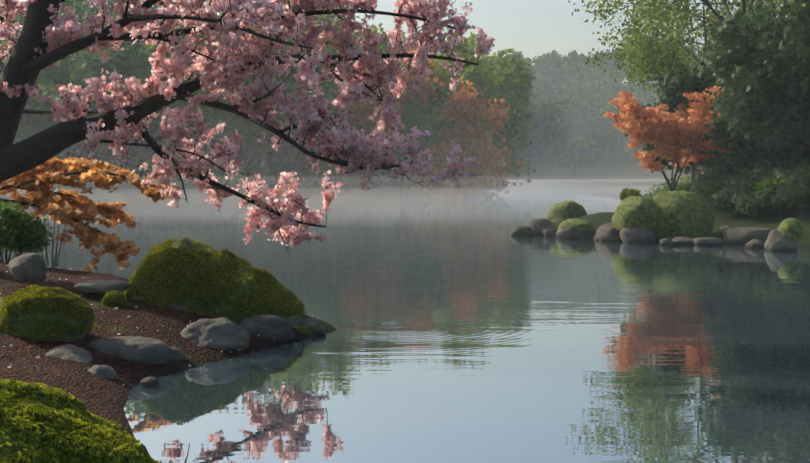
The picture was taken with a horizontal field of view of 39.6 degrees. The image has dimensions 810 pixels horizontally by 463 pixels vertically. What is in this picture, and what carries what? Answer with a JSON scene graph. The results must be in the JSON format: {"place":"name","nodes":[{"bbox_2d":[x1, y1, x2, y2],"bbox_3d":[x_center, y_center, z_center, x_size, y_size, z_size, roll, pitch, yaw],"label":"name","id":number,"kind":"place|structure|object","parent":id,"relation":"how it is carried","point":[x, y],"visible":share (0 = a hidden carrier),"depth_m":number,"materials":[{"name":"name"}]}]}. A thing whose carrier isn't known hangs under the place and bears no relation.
{"place":"outdoors","nodes":[
{"label":"outdoors","id":0,"kind":"place"},
{"bbox_2d":[0,189,809,462],"bbox_3d":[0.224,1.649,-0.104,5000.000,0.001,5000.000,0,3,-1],"label":"lake water","id":1,"kind":"structure","parent":0,"point":[742,404],"depth_m":10.84,"materials":[{"name":"liquid"}]},
{"bbox_2d":[140,376,159,387],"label":"rock","id":2,"kind":"object","parent":1,"relation":"in","point":[149,382],"visible":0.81,"depth_m":8.95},
{"bbox_2d":[511,225,533,235],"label":"rock","id":3,"kind":"object","parent":1,"relation":"in","point":[528,230],"depth_m":33.68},
{"bbox_2d":[543,229,555,235],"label":"rock","id":4,"kind":"object","parent":1,"relation":"on","point":[550,232],"depth_m":33.25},
{"bbox_2d":[556,219,595,237],"bbox_3d":[4.931,-0.046,32.462,1.155,0.632,0.878,0,3,-1],"label":"rock","id":5,"kind":"object","parent":1,"relation":"in","point":[566,230],"depth_m":32.16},
{"bbox_2d":[597,223,621,240],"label":"rock","id":6,"kind":"object","parent":1,"relation":"in","point":[607,229],"depth_m":30.72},
{"bbox_2d":[620,227,656,242],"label":"rock","id":7,"kind":"object","parent":1,"relation":"in","point":[637,235],"depth_m":29.77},
{"bbox_2d":[612,196,660,230],"bbox_3d":[6.336,-0.463,30.345,1.451,0.987,1.419,0,3,-1],"label":"shrub","id":8,"kind":"object","parent":7,"relation":"on","point":[637,210],"depth_m":29.81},
{"bbox_2d":[660,238,673,245],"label":"rock","id":9,"kind":"object","parent":1,"relation":"on","point":[666,242],"depth_m":28.54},
{"bbox_2d":[672,236,693,244],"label":"rock","id":10,"kind":"object","parent":1,"relation":"in","point":[684,240],"depth_m":28.87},
{"bbox_2d":[693,237,722,245],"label":"rock","id":11,"kind":"object","parent":1,"relation":"in","point":[705,241],"depth_m":28.57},
{"bbox_2d":[745,239,764,247],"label":"rock","id":12,"kind":"object","parent":1,"relation":"on","point":[756,243],"depth_m":27.47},
{"bbox_2d":[764,229,797,250],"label":"rock","id":13,"kind":"object","parent":1,"relation":"in","point":[782,243],"depth_m":26.44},
{"bbox_2d":[778,218,803,240],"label":"shrub","id":14,"kind":"object","parent":13,"relation":"on","point":[797,233],"depth_m":26.38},
{"bbox_2d":[0,85,809,439],"bbox_3d":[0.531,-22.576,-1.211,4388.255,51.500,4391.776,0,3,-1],"label":"ground","id":15,"kind":"structure","parent":0,"point":[106,399],"depth_m":11.09,"materials":[{"name":"soil"}]},
{"bbox_2d":[0,199,53,263],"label":"green shrub","id":16,"kind":"object","parent":15,"relation":"on","point":[14,225],"visible":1,"depth_m":14.21,"materials":[{"name":"green plant"}]},
{"bbox_2d":[8,253,46,282],"bbox_3d":[-3.955,0.381,11.794,0.347,0.315,0.359,2,3,39],"label":"rock","id":17,"kind":"object","parent":15,"relation":"on","point":[23,270],"visible":1,"depth_m":11.68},
{"bbox_2d":[0,8,82,156],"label":"tree","id":18,"kind":"object","parent":15,"relation":"on","point":[21,20],"visible":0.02,"depth_m":99.42,"materials":[{"name":"green plant"}]},
{"bbox_2d":[0,285,94,341],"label":"moss","id":19,"kind":"object","parent":15,"relation":"on","point":[31,303],"visible":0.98,"depth_m":9.61,"materials":[{"name":"plant"}]},
{"bbox_2d":[0,13,104,182],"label":"tree","id":20,"kind":"object","parent":15,"relation":"on","point":[2,63],"depth_m":89.66,"materials":[{"name":"green plant"}]},
{"bbox_2d":[41,216,73,267],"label":"shrub stems","id":21,"kind":"object","parent":15,"relation":"on","point":[55,264],"visible":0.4,"depth_m":16.10,"materials":[{"name":"brown plant"}]},
{"bbox_2d":[17,0,116,15],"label":"tree","id":22,"kind":"object","parent":15,"relation":"on","point":[80,3],"depth_m":112.08,"materials":[{"name":"green plant"}]},
{"bbox_2d":[45,344,92,362],"bbox_3d":[-2.830,1.107,9.314,0.546,0.333,0.510,0,3,-1],"label":"rock","id":23,"kind":"object","parent":15,"relation":"on","point":[70,352],"visible":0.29,"depth_m":9.26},
{"bbox_2d":[0,4,148,154],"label":"tree","id":24,"kind":"object","parent":15,"relation":"on","point":[80,17],"depth_m":99.13,"materials":[{"name":"green plant"}]},
{"bbox_2d":[0,378,159,462],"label":"mossy mound","id":25,"kind":"object","parent":15,"relation":"on","point":[84,434],"visible":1,"depth_m":4.31,"materials":[{"name":"plant"}]},
{"bbox_2d":[0,25,163,196],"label":"tree","id":26,"kind":"object","parent":15,"relation":"on","point":[117,60],"depth_m":88.12,"materials":[{"name":"green plant"}]},
{"bbox_2d":[0,156,179,271],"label":"maple tree","id":27,"kind":"object","parent":15,"relation":"on","point":[40,199],"visible":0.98,"depth_m":14.94,"materials":[{"name":"orange plant"}]},
{"bbox_2d":[74,280,130,292],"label":"rock","id":28,"kind":"object","parent":15,"relation":"on","point":[97,286],"visible":0.96,"depth_m":11.70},
{"bbox_2d":[88,365,117,379],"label":"rock","id":29,"kind":"object","parent":15,"relation":"on","point":[102,370],"visible":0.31,"depth_m":8.94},
{"bbox_2d":[101,290,127,307],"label":"moss","id":30,"kind":"object","parent":15,"relation":"on","point":[110,298],"visible":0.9,"depth_m":11.42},
{"bbox_2d":[90,158,139,189],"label":"bank shrub","id":31,"kind":"object","parent":15,"relation":"on","point":[124,166],"depth_m":94.95,"materials":[{"name":"green plant"}]},
{"bbox_2d":[96,0,160,172],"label":"tree","id":32,"kind":"object","parent":15,"relation":"on","point":[157,20],"depth_m":113.58,"materials":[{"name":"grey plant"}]},
{"bbox_2d":[89,336,172,363],"bbox_3d":[-2.449,1.095,9.858,0.818,0.326,0.649,0,3,-1],"label":"rock","id":33,"kind":"object","parent":15,"relation":"on","point":[125,348],"visible":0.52,"depth_m":9.65,"materials":[{"name":"stone"}]},
{"bbox_2d":[58,0,249,177],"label":"tree","id":34,"kind":"object","parent":15,"relation":"on","point":[141,152],"depth_m":95.50,"materials":[{"name":"green plant"}]},
{"bbox_2d":[138,165,180,185],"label":"bank shrub","id":35,"kind":"object","parent":15,"relation":"on","point":[145,175],"depth_m":96.30,"materials":[{"name":"green plant"}]},
{"bbox_2d":[0,261,318,385],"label":"fallen petals","id":36,"kind":"object","parent":15,"relation":"on","point":[103,312],"visible":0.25,"depth_m":10.79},
{"bbox_2d":[76,34,260,186],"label":"tree","id":37,"kind":"object","parent":15,"relation":"on","point":[217,117],"depth_m":93.58,"materials":[{"name":"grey plant"}]},
{"bbox_2d":[171,347,184,359],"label":"rock","id":38,"kind":"object","parent":15,"relation":"on","point":[178,353],"visible":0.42,"depth_m":10.00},
{"bbox_2d":[175,166,228,191],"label":"bank shrub","id":39,"kind":"object","parent":15,"relation":"on","point":[217,175],"depth_m":96.81,"materials":[{"name":"green plant"}]},
{"bbox_2d":[136,16,267,171],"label":"tree","id":40,"kind":"object","parent":15,"relation":"on","point":[261,163],"depth_m":120.62,"materials":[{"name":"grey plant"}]},
{"bbox_2d":[123,237,305,326],"bbox_3d":[-2.105,0.664,12.381,2.059,1.203,1.640,0,3,7],"label":"mossy boulder","id":41,"kind":"object","parent":15,"relation":"on","point":[163,279],"visible":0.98,"depth_m":11.79,"materials":[{"name":"plant"}]},
{"bbox_2d":[180,318,249,350],"bbox_3d":[-1.828,1.023,10.808,0.663,0.387,0.544,0,3,-1],"label":"rock","id":42,"kind":"object","parent":15,"relation":"on","point":[232,334],"visible":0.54,"depth_m":10.67,"materials":[{"name":"stone"}]},
{"bbox_2d":[134,12,325,171],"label":"tree","id":43,"kind":"object","parent":15,"relation":"on","point":[151,48],"depth_m":97.51,"materials":[{"name":"green plant"}]},
{"bbox_2d":[0,0,494,254],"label":"cherry tree","id":44,"kind":"object","parent":15,"relation":"on","point":[28,60],"visible":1,"depth_m":12.67,"materials":[{"name":"pink plant"}]},
{"bbox_2d":[228,161,277,187],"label":"bank shrub","id":45,"kind":"object","parent":15,"relation":"on","point":[241,173],"depth_m":98.56,"materials":[{"name":"green plant"}]},
{"bbox_2d":[152,2,354,167],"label":"tree","id":46,"kind":"object","parent":15,"relation":"on","point":[270,165],"depth_m":111.63,"materials":[{"name":"green plant"}]},
{"bbox_2d":[239,314,294,340],"bbox_3d":[-1.415,1.009,11.520,0.572,0.330,0.458,0,3,-1],"label":"rock","id":47,"kind":"object","parent":15,"relation":"on","point":[278,328],"visible":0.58,"depth_m":11.37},
{"bbox_2d":[212,31,355,189],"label":"tree","id":48,"kind":"object","parent":15,"relation":"on","point":[254,143],"depth_m":94.84,"materials":[{"name":"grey plant"}]},
{"bbox_2d":[266,157,316,189],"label":"bank shrub","id":49,"kind":"object","parent":15,"relation":"on","point":[275,166],"depth_m":98.38,"materials":[{"name":"green plant"}]},
{"bbox_2d":[195,0,401,164],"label":"tree","id":50,"kind":"object","parent":15,"relation":"on","point":[334,51],"depth_m":100.09,"materials":[{"name":"grey plant"}]},
{"bbox_2d":[299,318,319,327],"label":"rock","id":51,"kind":"object","parent":15,"relation":"on","point":[311,322],"visible":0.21,"depth_m":12.19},
{"bbox_2d":[312,328,326,335],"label":"rock","id":52,"kind":"object","parent":15,"relation":"on","point":[322,332],"visible":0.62,"depth_m":11.95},
{"bbox_2d":[239,5,409,162],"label":"tree","id":53,"kind":"object","parent":15,"relation":"on","point":[328,17],"depth_m":118.94,"materials":[{"name":"green plant"}]},
{"bbox_2d":[268,23,386,184],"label":"tree","id":54,"kind":"object","parent":15,"relation":"on","point":[376,28],"depth_m":109.85,"materials":[{"name":"green plant"}]},
{"bbox_2d":[311,166,359,190],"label":"bank shrub","id":55,"kind":"object","parent":15,"relation":"on","point":[351,176],"depth_m":99.48,"materials":[{"name":"green plant"}]},
{"bbox_2d":[310,47,452,190],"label":"tree","id":56,"kind":"object","parent":15,"relation":"on","point":[409,118],"depth_m":97.46,"materials":[{"name":"plant"}]},
{"bbox_2d":[357,167,412,191],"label":"bank shrub","id":57,"kind":"object","parent":15,"relation":"on","point":[383,181],"depth_m":103.62,"materials":[{"name":"green plant"}]},
{"bbox_2d":[406,174,432,194],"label":"bank shrub","id":58,"kind":"object","parent":15,"relation":"on","point":[409,182],"depth_m":103.82,"materials":[{"name":"green plant"}]},
{"bbox_2d":[327,47,524,198],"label":"orange tree","id":59,"kind":"object","parent":15,"relation":"on","point":[473,112],"depth_m":99.18,"materials":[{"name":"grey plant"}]},
{"bbox_2d":[387,25,513,190],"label":"tree","id":60,"kind":"object","parent":15,"relation":"on","point":[486,66],"visible":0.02,"depth_m":115.92,"materials":[{"name":"green plant"}]},
{"bbox_2d":[431,170,470,198],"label":"red tree","id":61,"kind":"object","parent":15,"relation":"on","point":[460,188],"depth_m":99.28,"materials":[{"name":"grey plant"}]},
{"bbox_2d":[398,32,508,197],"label":"tree","id":62,"kind":"object","parent":15,"relation":"on","point":[477,77],"visible":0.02,"depth_m":106.40,"materials":[{"name":"green plant"}]},
{"bbox_2d":[402,31,534,119],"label":"tree","id":63,"kind":"object","parent":15,"relation":"on","point":[529,117],"depth_m":125.20,"materials":[{"name":"green plant"}]},
{"bbox_2d":[411,68,536,185],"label":"tree","id":64,"kind":"object","parent":15,"relation":"on","point":[508,135],"depth_m":113.20,"materials":[{"name":"green plant"}]},
{"bbox_2d":[482,180,507,193],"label":"bank shrub","id":65,"kind":"object","parent":15,"relation":"on","point":[502,184],"depth_m":130.88,"materials":[{"name":"green plant"}]},
{"bbox_2d":[487,48,539,134],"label":"tree","id":66,"kind":"object","parent":15,"relation":"on","point":[508,61],"depth_m":120.92,"materials":[{"name":"green plant"}]},
{"bbox_2d":[506,51,535,72],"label":"ridge tree","id":67,"kind":"object","parent":15,"relation":"on","point":[530,60],"depth_m":425.60,"materials":[{"name":"green plant"}]},
{"bbox_2d":[516,107,535,149],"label":"tree","id":68,"kind":"object","parent":15,"relation":"on","point":[527,119],"depth_m":151.94,"materials":[{"name":"green plant"}]},
{"bbox_2d":[524,69,537,94],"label":"ridge tree","id":69,"kind":"object","parent":15,"relation":"on","point":[531,89],"depth_m":387.89,"materials":[{"name":"green plant"}]},
{"bbox_2d":[529,61,545,72],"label":"ridge tree","id":70,"kind":"object","parent":15,"relation":"on","point":[536,65],"depth_m":432.21,"materials":[{"name":"green plant"}]},
{"bbox_2d":[528,218,552,234],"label":"rock","id":71,"kind":"object","parent":15,"relation":"on","point":[535,227],"depth_m":34.10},
{"bbox_2d":[522,126,564,178],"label":"ridge tree","id":72,"kind":"object","parent":15,"relation":"on","point":[547,155],"depth_m":312.01,"materials":[{"name":"grey plant"}]},
{"bbox_2d":[519,95,569,177],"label":"tree","id":73,"kind":"object","parent":15,"relation":"on","point":[547,105],"depth_m":250.88,"materials":[{"name":"grey plant"}]},
{"bbox_2d":[532,50,560,65],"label":"ridge tree","id":74,"kind":"object","parent":15,"relation":"on","point":[550,58],"depth_m":476.42,"materials":[{"name":"green plant"}]},
{"bbox_2d":[535,59,570,84],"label":"ridge tree","id":75,"kind":"object","parent":15,"relation":"on","point":[554,73],"depth_m":386.56,"materials":[{"name":"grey plant"}]},
{"bbox_2d":[551,93,574,131],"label":"ridge tree","id":76,"kind":"object","parent":15,"relation":"on","point":[568,107],"depth_m":336.91,"materials":[{"name":"green plant"}]},
{"bbox_2d":[547,201,586,221],"bbox_3d":[5.516,-0.572,38.383,1.385,0.968,1.327,0,3,-1],"label":"shrub","id":77,"kind":"object","parent":15,"relation":"on","point":[572,208],"depth_m":37.90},
{"bbox_2d":[559,50,580,60],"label":"ridge tree","id":78,"kind":"object","parent":15,"relation":"on","point":[574,52],"depth_m":478.22,"materials":[{"name":"grey plant"}]},
{"bbox_2d":[554,135,599,177],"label":"ridge tree","id":79,"kind":"object","parent":15,"relation":"on","point":[577,146],"depth_m":311.19,"materials":[{"name":"green plant"}]},
{"bbox_2d":[562,51,602,84],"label":"ridge tree","id":80,"kind":"object","parent":15,"relation":"on","point":[583,68],"depth_m":393.79,"materials":[{"name":"green plant"}]},
{"bbox_2d":[575,49,609,81],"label":"ridge tree","id":81,"kind":"object","parent":15,"relation":"on","point":[578,56],"depth_m":473.30,"materials":[{"name":"green plant"}]},
{"bbox_2d":[572,90,615,130],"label":"ridge tree","id":82,"kind":"object","parent":15,"relation":"on","point":[597,108],"depth_m":334.52,"materials":[{"name":"green plant"}]},
{"bbox_2d":[585,122,627,174],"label":"ridge tree","id":83,"kind":"object","parent":15,"relation":"on","point":[613,146],"depth_m":310.99,"materials":[{"name":"green plant"}]},
{"bbox_2d":[595,54,620,78],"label":"ridge tree","id":84,"kind":"object","parent":15,"relation":"on","point":[609,65],"depth_m":391.84,"materials":[{"name":"green plant"}]},
{"bbox_2d":[603,85,643,121],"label":"ridge tree","id":85,"kind":"object","parent":15,"relation":"on","point":[626,90],"depth_m":337.40,"materials":[{"name":"green plant"}]},
{"bbox_2d":[619,188,644,200],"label":"shrub","id":86,"kind":"object","parent":15,"relation":"on","point":[625,192],"depth_m":36.21,"materials":[{"name":"green plant"}]},
{"bbox_2d":[621,130,645,170],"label":"ridge tree","id":87,"kind":"object","parent":15,"relation":"on","point":[627,149],"depth_m":315.05,"materials":[{"name":"grey plant"}]},
{"bbox_2d":[617,77,655,106],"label":"ridge tree","id":88,"kind":"object","parent":15,"relation":"on","point":[644,95],"depth_m":355.46,"materials":[{"name":"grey plant"}]},
{"bbox_2d":[619,59,659,80],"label":"ridge tree","id":89,"kind":"object","parent":15,"relation":"on","point":[625,76],"depth_m":390.47,"materials":[{"name":"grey plant"}]},
{"bbox_2d":[647,92,661,106],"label":"ridge tree","id":90,"kind":"object","parent":15,"relation":"on","point":[651,99],"depth_m":333.07,"materials":[{"name":"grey plant"}]},
{"bbox_2d":[645,187,667,195],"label":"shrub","id":91,"kind":"object","parent":15,"relation":"on","point":[653,193],"depth_m":60.20,"materials":[{"name":"green plant"}]},
{"bbox_2d":[647,77,671,97],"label":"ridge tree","id":92,"kind":"object","parent":15,"relation":"on","point":[652,82],"depth_m":359.44,"materials":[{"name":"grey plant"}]},
{"bbox_2d":[603,85,730,190],"bbox_3d":[8.533,-2.538,36.380,4.425,4.047,4.520,0,3,-1],"label":"maple tree","id":93,"kind":"object","parent":15,"relation":"on","point":[683,136],"depth_m":35.04,"materials":[{"name":"orange plant"}]},
{"bbox_2d":[648,179,685,195],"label":"shrub","id":94,"kind":"object","parent":15,"relation":"on","point":[665,187],"depth_m":49.72,"materials":[{"name":"green plant"}]},
{"bbox_2d":[666,46,700,66],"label":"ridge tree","id":95,"kind":"object","parent":15,"relation":"on","point":[693,58],"depth_m":423.49,"materials":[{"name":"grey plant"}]},
{"bbox_2d":[653,191,714,241],"bbox_3d":[7.331,-0.382,30.507,1.990,1.449,1.918,0,3,-1],"label":"shrub","id":96,"kind":"object","parent":15,"relation":"on","point":[684,209],"depth_m":29.79,"materials":[{"name":"plant"}]},
{"bbox_2d":[586,0,782,78],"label":"tall tree","id":97,"kind":"object","parent":15,"relation":"on","point":[693,54],"visible":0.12,"depth_m":53.86,"materials":[{"name":"green plant"}]},
{"bbox_2d":[701,0,754,27],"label":"branches","id":98,"kind":"object","parent":97,"relation":"part of","point":[709,6],"visible":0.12,"depth_m":36.79,"materials":[{"name":"brown plant"}]},
{"bbox_2d":[568,0,803,100],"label":"tall tree","id":99,"kind":"object","parent":15,"relation":"on","point":[685,10],"visible":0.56,"depth_m":43.78,"materials":[{"name":"green plant"}]},
{"bbox_2d":[677,168,699,183],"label":"shrub","id":100,"kind":"object","parent":15,"relation":"on","point":[684,179],"depth_m":57.71,"materials":[{"name":"green plant"}]},
{"bbox_2d":[675,181,708,201],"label":"shrub","id":101,"kind":"object","parent":15,"relation":"on","point":[685,188],"depth_m":40.85,"materials":[{"name":"green plant"}]},
{"bbox_2d":[688,174,706,195],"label":"shrub","id":102,"kind":"object","parent":15,"relation":"on","point":[695,190],"depth_m":36.28,"materials":[{"name":"green plant"}]},
{"bbox_2d":[596,0,802,182],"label":"tall tree","id":103,"kind":"object","parent":15,"relation":"on","point":[675,64],"visible":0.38,"depth_m":45.74,"materials":[{"name":"green plant"}]},
{"bbox_2d":[700,177,725,200],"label":"shrub","id":104,"kind":"object","parent":15,"relation":"on","point":[711,185],"depth_m":33.89,"materials":[{"name":"green plant"}]},
{"bbox_2d":[622,33,809,188],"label":"dark tree","id":105,"kind":"object","parent":15,"relation":"on","point":[745,155],"depth_m":35.95,"materials":[{"name":"green plant"}]},
{"bbox_2d":[708,192,745,217],"bbox_3d":[9.360,-0.744,32.415,1.279,0.862,1.149,0,3,-1],"label":"shrub","id":106,"kind":"object","parent":15,"relation":"on","point":[722,198],"depth_m":32.22,"materials":[{"name":"green plant"}]},
{"bbox_2d":[718,177,756,211],"bbox_3d":[9.618,-1.008,32.873,1.393,1.178,1.364,2,3,37],"label":"shrub","id":107,"kind":"object","parent":15,"relation":"on","point":[735,186],"depth_m":32.57,"materials":[{"name":"green plant"}]},
{"bbox_2d":[697,0,795,47],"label":"tall tree","id":108,"kind":"object","parent":15,"relation":"on","point":[781,2],"visible":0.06,"depth_m":45.72,"materials":[{"name":"green plant"}]},
{"bbox_2d":[723,227,772,244],"bbox_3d":[8.965,0.155,29.342,1.348,0.545,1.083,0,3,-1],"label":"rock","id":109,"kind":"object","parent":15,"relation":"on","point":[748,233],"depth_m":28.93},
{"bbox_2d":[694,0,809,156],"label":"dark tree","id":110,"kind":"object","parent":15,"relation":"on","point":[787,63],"visible":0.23,"depth_m":31.96,"materials":[{"name":"green plant"}]},
{"bbox_2d":[732,189,786,218],"bbox_3d":[9.951,-0.749,31.558,1.487,0.958,1.363,0,3,-1],"label":"shrub","id":111,"kind":"object","parent":15,"relation":"on","point":[765,199],"depth_m":31.25,"materials":[{"name":"green plant"}]},
{"bbox_2d":[735,159,788,184],"bbox_3d":[10.820,-1.339,33.430,2.048,1.617,1.672,0,3,-1],"label":"shrub","id":112,"kind":"object","parent":15,"relation":"on","point":[757,170],"depth_m":33.22,"materials":[{"name":"green plant"}]},
{"bbox_2d":[750,177,786,213],"bbox_3d":[10.652,-0.998,32.095,1.784,1.173,1.135,-1,3,-28],"label":"shrub","id":113,"kind":"object","parent":15,"relation":"on","point":[765,185],"depth_m":31.81,"materials":[{"name":"green plant"}]},
{"bbox_2d":[761,161,801,177],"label":"shrub","id":114,"kind":"object","parent":15,"relation":"on","point":[792,167],"depth_m":33.48,"materials":[{"name":"green plant"}]},
{"bbox_2d":[765,162,809,209],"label":"shrub","id":115,"kind":"object","parent":15,"relation":"on","point":[775,176],"depth_m":32.22,"materials":[{"name":"green plant"}]},
{"bbox_2d":[770,180,809,217],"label":"shrub","id":116,"kind":"object","parent":15,"relation":"on","point":[782,196],"depth_m":30.60,"materials":[{"name":"green plant"}]},
{"bbox_2d":[777,170,809,212],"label":"shrub","id":117,"kind":"object","parent":15,"relation":"on","point":[797,179],"depth_m":31.56,"materials":[{"name":"green plant"}]},
{"bbox_2d":[0,0,809,462],"label":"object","id":118,"kind":"structure","parent":0,"point":[533,28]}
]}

